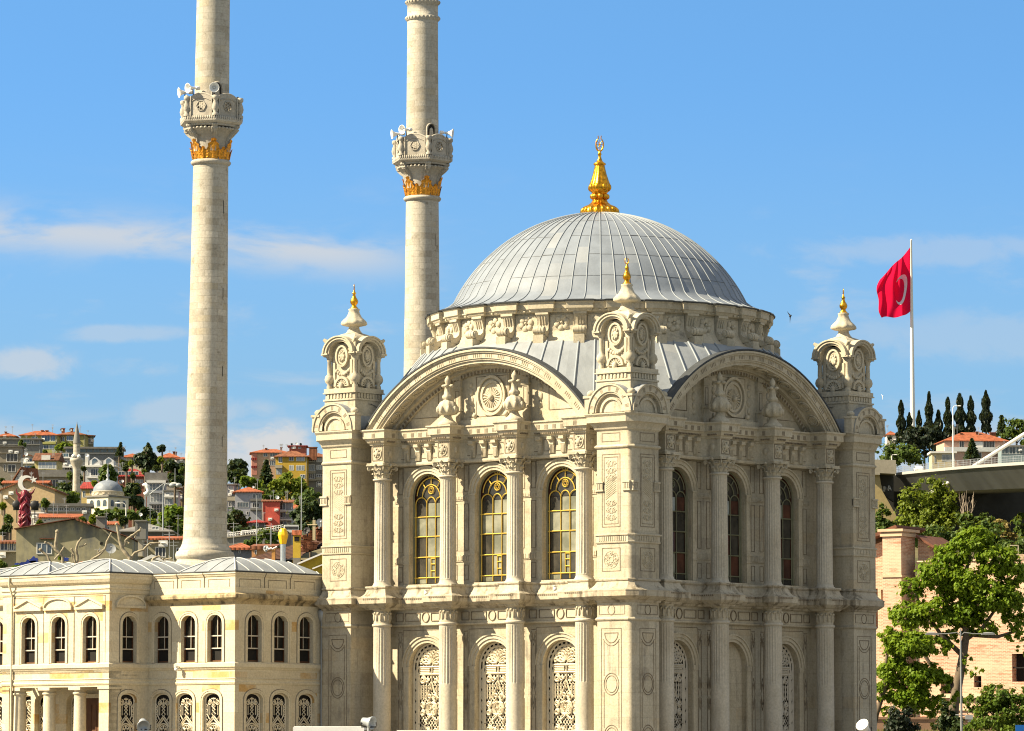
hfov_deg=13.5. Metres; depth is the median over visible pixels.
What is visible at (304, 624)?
window
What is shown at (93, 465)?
apartment house
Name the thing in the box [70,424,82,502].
minaret
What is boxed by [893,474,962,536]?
tree
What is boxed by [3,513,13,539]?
tree
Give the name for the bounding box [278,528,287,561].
flue pipe
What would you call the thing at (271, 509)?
house
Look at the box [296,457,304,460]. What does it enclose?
window
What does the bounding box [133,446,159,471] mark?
tree
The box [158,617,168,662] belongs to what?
window
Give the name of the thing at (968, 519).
tree
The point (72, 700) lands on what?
screened window
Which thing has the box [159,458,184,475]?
tree
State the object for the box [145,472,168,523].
apartment block
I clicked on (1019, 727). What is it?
blue sign
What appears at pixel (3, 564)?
bush
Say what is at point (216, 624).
window
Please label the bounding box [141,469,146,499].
tree
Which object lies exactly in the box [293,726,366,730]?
canopy
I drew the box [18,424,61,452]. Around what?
apartment house
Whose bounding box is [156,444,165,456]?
tree
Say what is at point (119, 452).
conifer
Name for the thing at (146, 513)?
tree
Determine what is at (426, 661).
lower window
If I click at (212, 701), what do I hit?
screened window
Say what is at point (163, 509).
lamp post
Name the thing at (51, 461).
apartment house
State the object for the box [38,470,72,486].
apartment house
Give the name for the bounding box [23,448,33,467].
apartment house
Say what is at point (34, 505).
floodlight
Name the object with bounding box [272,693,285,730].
screened window
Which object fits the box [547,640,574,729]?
lower window
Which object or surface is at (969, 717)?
surveillance camera
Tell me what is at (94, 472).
window
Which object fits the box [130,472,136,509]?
tree
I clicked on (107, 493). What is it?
mosque
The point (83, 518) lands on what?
tree
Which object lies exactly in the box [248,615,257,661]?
window
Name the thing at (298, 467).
window
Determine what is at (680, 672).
lower window
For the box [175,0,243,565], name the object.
minaret
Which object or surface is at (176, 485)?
twin lamp
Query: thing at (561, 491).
upper window
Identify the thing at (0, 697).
screened window
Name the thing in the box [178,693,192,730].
screened window
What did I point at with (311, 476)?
window
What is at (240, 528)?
tree
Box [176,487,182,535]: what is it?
house
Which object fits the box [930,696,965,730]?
bush
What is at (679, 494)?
upper window
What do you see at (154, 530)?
house
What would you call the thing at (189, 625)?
window
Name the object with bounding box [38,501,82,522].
house
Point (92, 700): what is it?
porch door
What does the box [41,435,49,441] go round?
window
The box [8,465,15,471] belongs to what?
window
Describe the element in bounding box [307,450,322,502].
apartment house
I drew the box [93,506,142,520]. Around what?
tree
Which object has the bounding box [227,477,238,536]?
house
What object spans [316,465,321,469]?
window
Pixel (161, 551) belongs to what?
window
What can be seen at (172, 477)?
tree
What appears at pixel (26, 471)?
house
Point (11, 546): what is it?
window
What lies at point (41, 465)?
window
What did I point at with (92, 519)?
tree
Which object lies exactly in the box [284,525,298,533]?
van
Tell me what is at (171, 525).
tree
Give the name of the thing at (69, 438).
window
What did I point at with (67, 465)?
apartment house
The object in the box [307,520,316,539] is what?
antenna post
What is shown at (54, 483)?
window
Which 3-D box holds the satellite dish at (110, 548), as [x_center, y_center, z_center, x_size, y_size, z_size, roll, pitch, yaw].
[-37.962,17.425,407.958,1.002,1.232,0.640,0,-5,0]
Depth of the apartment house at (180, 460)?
1122.34 m
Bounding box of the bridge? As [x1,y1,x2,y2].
[895,432,1023,493]
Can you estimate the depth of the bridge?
943.71 m
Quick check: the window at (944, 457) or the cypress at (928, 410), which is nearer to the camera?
the window at (944, 457)
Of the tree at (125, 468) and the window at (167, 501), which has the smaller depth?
the window at (167, 501)
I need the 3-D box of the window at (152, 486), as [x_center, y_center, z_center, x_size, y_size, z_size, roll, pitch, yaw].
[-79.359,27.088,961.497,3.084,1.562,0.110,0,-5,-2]
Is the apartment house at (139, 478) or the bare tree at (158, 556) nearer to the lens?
the bare tree at (158, 556)
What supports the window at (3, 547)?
in the house at (8, 552)
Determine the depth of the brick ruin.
232.19 m
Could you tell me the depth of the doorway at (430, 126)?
170.73 m
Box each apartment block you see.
[0,433,44,455]
[0,446,24,488]
[64,447,125,502]
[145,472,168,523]
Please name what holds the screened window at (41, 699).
in the pavilion
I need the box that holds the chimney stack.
[134,520,148,556]
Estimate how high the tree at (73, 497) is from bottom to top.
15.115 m
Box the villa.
[934,427,1008,466]
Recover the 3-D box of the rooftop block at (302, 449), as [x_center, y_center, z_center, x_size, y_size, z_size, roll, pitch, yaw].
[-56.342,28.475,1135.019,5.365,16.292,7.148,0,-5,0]
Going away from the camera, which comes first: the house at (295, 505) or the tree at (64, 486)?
the tree at (64, 486)
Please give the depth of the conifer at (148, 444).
1097.40 m
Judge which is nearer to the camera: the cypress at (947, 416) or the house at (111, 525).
the house at (111, 525)
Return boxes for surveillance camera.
[956,714,972,721]
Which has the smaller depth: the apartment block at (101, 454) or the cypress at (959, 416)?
the apartment block at (101, 454)
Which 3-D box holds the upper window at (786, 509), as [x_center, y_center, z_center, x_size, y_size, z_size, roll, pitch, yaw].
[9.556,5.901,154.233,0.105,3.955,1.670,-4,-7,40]
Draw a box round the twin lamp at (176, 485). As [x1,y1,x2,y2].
[150,483,181,493]
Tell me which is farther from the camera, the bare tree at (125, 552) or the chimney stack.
the chimney stack
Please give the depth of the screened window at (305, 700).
153.94 m
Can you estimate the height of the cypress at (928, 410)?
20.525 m
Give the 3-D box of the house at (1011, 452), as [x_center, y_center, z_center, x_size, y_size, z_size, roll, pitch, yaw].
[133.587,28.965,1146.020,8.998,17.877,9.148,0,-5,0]
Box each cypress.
[896,400,906,443]
[905,412,912,442]
[914,409,921,434]
[923,391,933,461]
[934,409,942,440]
[943,397,951,436]
[953,393,966,430]
[966,395,976,431]
[979,389,992,433]
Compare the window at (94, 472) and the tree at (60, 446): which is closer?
the window at (94, 472)
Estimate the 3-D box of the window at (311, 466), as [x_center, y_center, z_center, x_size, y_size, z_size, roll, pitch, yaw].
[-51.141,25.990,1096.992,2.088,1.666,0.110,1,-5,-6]
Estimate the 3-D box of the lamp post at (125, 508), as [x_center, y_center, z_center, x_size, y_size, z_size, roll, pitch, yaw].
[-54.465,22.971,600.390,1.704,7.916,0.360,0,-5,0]
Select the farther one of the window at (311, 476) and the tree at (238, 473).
the window at (311, 476)
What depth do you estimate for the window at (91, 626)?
153.34 m
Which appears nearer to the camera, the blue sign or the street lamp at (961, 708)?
the blue sign
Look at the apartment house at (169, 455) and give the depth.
1152.58 m
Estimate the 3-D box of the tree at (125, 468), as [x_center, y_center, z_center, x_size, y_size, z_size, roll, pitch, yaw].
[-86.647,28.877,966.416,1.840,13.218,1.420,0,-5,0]
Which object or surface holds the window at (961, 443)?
in the villa
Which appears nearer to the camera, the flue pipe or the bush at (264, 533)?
the flue pipe
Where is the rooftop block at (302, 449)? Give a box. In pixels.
[287,445,308,454]
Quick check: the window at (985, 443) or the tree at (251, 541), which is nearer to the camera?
the tree at (251, 541)
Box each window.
[0,544,7,550]
[0,622,2,664]
[0,697,1,730]
[6,453,17,461]
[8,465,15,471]
[9,544,13,550]
[25,618,34,663]
[26,695,30,730]
[36,543,51,553]
[38,462,55,468]
[39,695,43,730]
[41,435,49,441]
[47,480,57,486]
[55,617,64,662]
[67,436,72,440]
[71,696,73,730]
[86,616,96,662]
[91,469,97,475]
[118,471,138,474]
[121,693,134,730]
[122,616,132,662]
[149,484,162,490]
[150,494,162,501]
[151,505,161,512]
[155,547,165,556]
[155,693,168,730]
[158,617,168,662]
[165,498,176,504]
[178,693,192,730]
[184,616,194,661]
[205,693,219,730]
[211,615,221,661]
[237,502,248,506]
[246,693,259,730]
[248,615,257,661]
[252,503,258,507]
[253,494,260,497]
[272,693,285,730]
[274,616,283,662]
[276,468,281,473]
[280,503,285,509]
[280,512,285,516]
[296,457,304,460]
[296,465,303,469]
[298,694,311,725]
[300,617,309,662]
[309,464,314,470]
[309,473,314,478]
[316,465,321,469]
[413,474,439,584]
[413,643,438,729]
[479,470,506,581]
[479,642,505,729]
[547,466,575,579]
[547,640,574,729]
[672,467,687,579]
[674,641,687,730]
[727,472,741,582]
[780,476,793,585]
[782,645,793,730]
[942,455,952,460]
[959,440,963,446]
[983,441,994,446]
[1002,447,1007,453]
[1009,447,1015,453]
[1013,654,1023,681]
[1016,447,1022,453]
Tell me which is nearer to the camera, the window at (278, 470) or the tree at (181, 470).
the tree at (181, 470)
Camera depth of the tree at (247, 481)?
1040.76 m
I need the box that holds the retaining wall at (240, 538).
[227,525,280,548]
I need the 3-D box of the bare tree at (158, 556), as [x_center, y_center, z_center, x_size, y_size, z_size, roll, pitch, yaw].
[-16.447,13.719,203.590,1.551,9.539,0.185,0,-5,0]
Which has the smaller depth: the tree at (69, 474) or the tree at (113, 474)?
the tree at (113, 474)
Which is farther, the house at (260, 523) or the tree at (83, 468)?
the tree at (83, 468)
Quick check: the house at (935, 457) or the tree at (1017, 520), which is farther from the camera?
the house at (935, 457)
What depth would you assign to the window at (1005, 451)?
1142.50 m
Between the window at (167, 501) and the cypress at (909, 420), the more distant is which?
the cypress at (909, 420)
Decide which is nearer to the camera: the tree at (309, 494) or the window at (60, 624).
the window at (60, 624)
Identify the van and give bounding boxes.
[241,530,257,534]
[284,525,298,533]
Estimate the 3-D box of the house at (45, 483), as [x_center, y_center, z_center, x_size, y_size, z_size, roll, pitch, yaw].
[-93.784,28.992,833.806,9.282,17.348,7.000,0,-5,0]
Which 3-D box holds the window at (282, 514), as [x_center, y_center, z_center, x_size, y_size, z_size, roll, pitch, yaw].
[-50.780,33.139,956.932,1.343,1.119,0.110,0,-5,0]
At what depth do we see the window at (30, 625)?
155.34 m
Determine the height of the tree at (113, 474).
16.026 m
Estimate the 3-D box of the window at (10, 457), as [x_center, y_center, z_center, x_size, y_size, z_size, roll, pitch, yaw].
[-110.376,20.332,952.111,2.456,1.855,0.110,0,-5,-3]
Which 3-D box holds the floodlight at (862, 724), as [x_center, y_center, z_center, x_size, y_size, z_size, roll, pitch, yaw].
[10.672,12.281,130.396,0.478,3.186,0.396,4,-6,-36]
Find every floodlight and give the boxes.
[12,500,19,522]
[30,500,38,522]
[135,718,150,730]
[361,716,376,730]
[856,719,871,730]
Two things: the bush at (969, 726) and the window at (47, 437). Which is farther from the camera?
the window at (47, 437)
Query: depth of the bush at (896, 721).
186.02 m
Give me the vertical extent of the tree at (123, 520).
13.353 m
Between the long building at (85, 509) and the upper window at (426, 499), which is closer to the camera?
the upper window at (426, 499)
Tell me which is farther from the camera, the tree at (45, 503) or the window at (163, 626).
the tree at (45, 503)
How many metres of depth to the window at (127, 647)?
153.45 m
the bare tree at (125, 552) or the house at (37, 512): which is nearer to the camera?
the bare tree at (125, 552)
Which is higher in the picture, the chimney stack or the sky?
the sky
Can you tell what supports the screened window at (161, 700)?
in the pavilion
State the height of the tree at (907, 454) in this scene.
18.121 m
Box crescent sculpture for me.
[16,475,36,526]
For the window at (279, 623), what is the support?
in the pavilion
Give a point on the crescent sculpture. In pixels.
(24, 500)
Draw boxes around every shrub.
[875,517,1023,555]
[959,490,975,512]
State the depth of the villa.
1152.86 m
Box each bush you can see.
[0,559,7,567]
[257,528,278,543]
[883,704,921,730]
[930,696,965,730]
[963,683,1023,730]
[963,719,1014,730]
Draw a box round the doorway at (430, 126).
[428,124,434,134]
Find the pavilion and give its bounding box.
[0,557,322,730]
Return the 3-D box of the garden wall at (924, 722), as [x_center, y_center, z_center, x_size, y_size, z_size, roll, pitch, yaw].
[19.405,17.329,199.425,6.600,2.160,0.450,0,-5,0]
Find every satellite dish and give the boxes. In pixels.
[106,543,115,555]
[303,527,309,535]
[316,519,321,528]
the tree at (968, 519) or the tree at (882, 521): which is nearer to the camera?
the tree at (882, 521)
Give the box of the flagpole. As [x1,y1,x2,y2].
[877,239,914,426]
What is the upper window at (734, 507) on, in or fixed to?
in the mosque at (643, 446)
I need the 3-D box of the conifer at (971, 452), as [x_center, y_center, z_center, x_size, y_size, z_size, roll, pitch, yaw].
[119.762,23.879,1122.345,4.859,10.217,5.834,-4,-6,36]
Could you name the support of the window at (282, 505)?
in the house at (285, 507)
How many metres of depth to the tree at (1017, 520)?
930.14 m
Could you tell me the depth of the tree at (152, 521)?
599.98 m
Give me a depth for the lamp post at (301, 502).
720.80 m
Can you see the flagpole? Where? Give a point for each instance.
(895, 290)
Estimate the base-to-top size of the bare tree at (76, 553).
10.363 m
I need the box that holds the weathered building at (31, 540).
[14,516,145,565]
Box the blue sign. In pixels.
[1015,725,1023,730]
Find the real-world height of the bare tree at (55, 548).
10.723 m
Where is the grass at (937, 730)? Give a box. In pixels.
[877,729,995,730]
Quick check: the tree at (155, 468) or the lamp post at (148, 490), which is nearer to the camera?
the lamp post at (148, 490)
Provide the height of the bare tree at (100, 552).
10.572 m
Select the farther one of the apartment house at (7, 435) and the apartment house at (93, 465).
the apartment house at (7, 435)
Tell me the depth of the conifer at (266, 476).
1071.30 m
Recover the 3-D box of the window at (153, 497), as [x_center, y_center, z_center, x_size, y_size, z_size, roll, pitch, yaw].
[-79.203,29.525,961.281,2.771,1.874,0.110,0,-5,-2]
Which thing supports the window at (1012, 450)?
in the house at (1011, 452)
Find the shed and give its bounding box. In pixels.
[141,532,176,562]
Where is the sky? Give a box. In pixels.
[0,0,1023,488]
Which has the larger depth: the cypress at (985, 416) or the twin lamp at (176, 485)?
the cypress at (985, 416)
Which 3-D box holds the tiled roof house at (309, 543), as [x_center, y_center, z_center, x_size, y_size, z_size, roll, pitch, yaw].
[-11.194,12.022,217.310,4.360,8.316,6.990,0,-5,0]
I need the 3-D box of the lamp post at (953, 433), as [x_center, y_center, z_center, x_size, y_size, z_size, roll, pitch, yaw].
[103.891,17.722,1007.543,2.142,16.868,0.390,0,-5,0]
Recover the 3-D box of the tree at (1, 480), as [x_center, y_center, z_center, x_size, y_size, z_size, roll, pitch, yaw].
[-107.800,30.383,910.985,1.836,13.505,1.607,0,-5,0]
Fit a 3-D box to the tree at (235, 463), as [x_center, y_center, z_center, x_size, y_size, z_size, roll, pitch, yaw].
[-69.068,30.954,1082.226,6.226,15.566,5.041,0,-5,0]
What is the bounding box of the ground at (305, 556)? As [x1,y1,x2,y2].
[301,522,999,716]
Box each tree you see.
[0,478,5,487]
[0,501,6,539]
[0,523,12,539]
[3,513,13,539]
[17,439,26,454]
[39,529,64,562]
[40,497,50,512]
[54,441,72,452]
[54,482,72,490]
[60,489,80,502]
[66,471,72,490]
[70,537,86,562]
[79,515,87,522]
[80,465,86,481]
[88,514,95,525]
[90,532,111,559]
[91,480,97,486]
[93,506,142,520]
[98,463,118,481]
[115,522,159,559]
[117,515,128,528]
[120,459,129,466]
[122,465,128,486]
[122,482,144,526]
[128,459,134,509]
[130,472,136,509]
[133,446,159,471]
[138,507,157,519]
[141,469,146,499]
[147,518,156,524]
[151,555,171,561]
[152,465,159,471]
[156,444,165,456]
[156,517,183,535]
[157,456,164,472]
[157,503,183,523]
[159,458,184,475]
[167,472,184,502]
[178,466,184,506]
[227,458,248,489]
[227,467,247,489]
[227,507,250,534]
[232,521,321,534]
[239,475,265,488]
[243,535,279,547]
[258,486,321,504]
[267,471,308,499]
[286,496,322,557]
[875,443,925,466]
[875,502,897,530]
[876,625,966,722]
[887,422,968,469]
[887,523,1023,715]
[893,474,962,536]
[954,511,994,558]
[999,417,1023,444]
[1010,512,1023,553]
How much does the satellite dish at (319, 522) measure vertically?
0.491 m
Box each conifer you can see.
[114,442,123,470]
[146,442,152,450]
[259,459,273,499]
[963,438,980,464]
[996,415,1009,437]
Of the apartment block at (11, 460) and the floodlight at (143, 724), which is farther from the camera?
the apartment block at (11, 460)
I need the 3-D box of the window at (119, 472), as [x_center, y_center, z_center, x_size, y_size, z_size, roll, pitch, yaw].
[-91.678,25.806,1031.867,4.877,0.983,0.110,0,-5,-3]
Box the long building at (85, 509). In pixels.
[39,498,93,520]
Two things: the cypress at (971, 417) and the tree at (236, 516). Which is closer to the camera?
the tree at (236, 516)
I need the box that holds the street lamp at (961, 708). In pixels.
[926,629,994,730]
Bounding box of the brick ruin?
[875,525,1023,721]
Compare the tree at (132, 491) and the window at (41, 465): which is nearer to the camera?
the tree at (132, 491)
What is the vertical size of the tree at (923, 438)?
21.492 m
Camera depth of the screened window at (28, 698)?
157.90 m
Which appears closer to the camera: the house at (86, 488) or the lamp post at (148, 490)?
the lamp post at (148, 490)
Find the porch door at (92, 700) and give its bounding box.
[86,688,98,730]
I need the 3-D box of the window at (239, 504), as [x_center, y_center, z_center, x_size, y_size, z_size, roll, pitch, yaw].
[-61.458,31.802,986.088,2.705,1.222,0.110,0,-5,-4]
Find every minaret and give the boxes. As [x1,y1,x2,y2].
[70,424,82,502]
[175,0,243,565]
[391,0,453,375]
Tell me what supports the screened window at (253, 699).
in the pavilion
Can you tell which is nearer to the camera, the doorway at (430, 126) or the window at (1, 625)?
the window at (1, 625)
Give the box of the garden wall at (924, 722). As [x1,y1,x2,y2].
[877,717,992,730]
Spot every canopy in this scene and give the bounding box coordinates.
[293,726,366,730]
[397,730,596,730]
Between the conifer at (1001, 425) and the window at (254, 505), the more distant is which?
the conifer at (1001, 425)
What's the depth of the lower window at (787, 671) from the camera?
154.17 m
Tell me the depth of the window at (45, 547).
415.10 m
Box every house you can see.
[0,426,19,437]
[0,470,68,539]
[0,534,15,567]
[1,470,52,486]
[12,467,39,480]
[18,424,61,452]
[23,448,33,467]
[31,509,47,524]
[32,449,64,469]
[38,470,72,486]
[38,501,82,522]
[58,428,90,452]
[59,451,72,490]
[80,477,98,502]
[82,454,119,482]
[87,431,95,446]
[87,512,122,531]
[116,508,179,557]
[118,465,146,527]
[124,453,142,471]
[145,518,182,561]
[158,447,179,472]
[162,490,182,511]
[175,457,184,465]
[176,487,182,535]
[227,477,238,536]
[228,522,251,558]
[233,479,263,535]
[246,512,268,529]
[248,527,321,562]
[249,445,286,499]
[250,525,279,556]
[261,490,280,529]
[273,444,317,521]
[280,500,294,559]
[292,496,301,539]
[297,553,321,573]
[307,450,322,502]
[883,431,895,443]
[927,451,956,468]
[996,445,1023,462]
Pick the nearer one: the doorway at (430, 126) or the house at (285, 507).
the doorway at (430, 126)
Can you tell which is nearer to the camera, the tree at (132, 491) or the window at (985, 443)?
the tree at (132, 491)
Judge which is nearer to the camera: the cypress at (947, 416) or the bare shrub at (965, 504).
the bare shrub at (965, 504)
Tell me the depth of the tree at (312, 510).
935.23 m
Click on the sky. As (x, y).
(803, 145)
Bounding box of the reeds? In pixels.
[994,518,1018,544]
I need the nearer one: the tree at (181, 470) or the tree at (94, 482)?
the tree at (94, 482)
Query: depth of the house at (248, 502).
986.18 m
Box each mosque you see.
[85,468,130,527]
[311,136,885,730]
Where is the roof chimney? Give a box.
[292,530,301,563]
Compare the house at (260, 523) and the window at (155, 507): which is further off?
the window at (155, 507)
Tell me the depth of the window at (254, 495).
986.46 m
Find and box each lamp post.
[115,502,126,527]
[142,482,150,506]
[162,482,176,535]
[301,476,301,529]
[952,405,960,460]
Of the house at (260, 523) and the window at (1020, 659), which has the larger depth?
the house at (260, 523)
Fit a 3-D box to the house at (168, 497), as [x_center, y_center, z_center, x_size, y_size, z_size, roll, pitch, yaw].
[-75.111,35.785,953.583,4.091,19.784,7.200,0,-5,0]
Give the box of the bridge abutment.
[875,460,1023,538]
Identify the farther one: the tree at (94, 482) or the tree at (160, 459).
the tree at (160, 459)
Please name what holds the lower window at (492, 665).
in the mosque at (643, 446)
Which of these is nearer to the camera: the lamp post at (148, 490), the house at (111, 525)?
the house at (111, 525)
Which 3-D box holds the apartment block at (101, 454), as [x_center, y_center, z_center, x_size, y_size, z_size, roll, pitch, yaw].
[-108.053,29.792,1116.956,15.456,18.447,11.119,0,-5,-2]
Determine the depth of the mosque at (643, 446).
151.70 m
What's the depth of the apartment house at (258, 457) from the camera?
1122.22 m
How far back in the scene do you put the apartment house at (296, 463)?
1092.22 m
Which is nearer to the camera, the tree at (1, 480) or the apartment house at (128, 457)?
the tree at (1, 480)
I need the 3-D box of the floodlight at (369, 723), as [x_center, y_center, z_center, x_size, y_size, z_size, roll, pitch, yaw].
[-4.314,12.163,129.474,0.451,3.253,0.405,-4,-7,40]
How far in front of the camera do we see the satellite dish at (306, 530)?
213.10 m
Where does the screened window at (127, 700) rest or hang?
in the pavilion
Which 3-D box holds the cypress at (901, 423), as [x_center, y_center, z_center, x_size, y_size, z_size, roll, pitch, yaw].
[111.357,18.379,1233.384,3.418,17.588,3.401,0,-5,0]

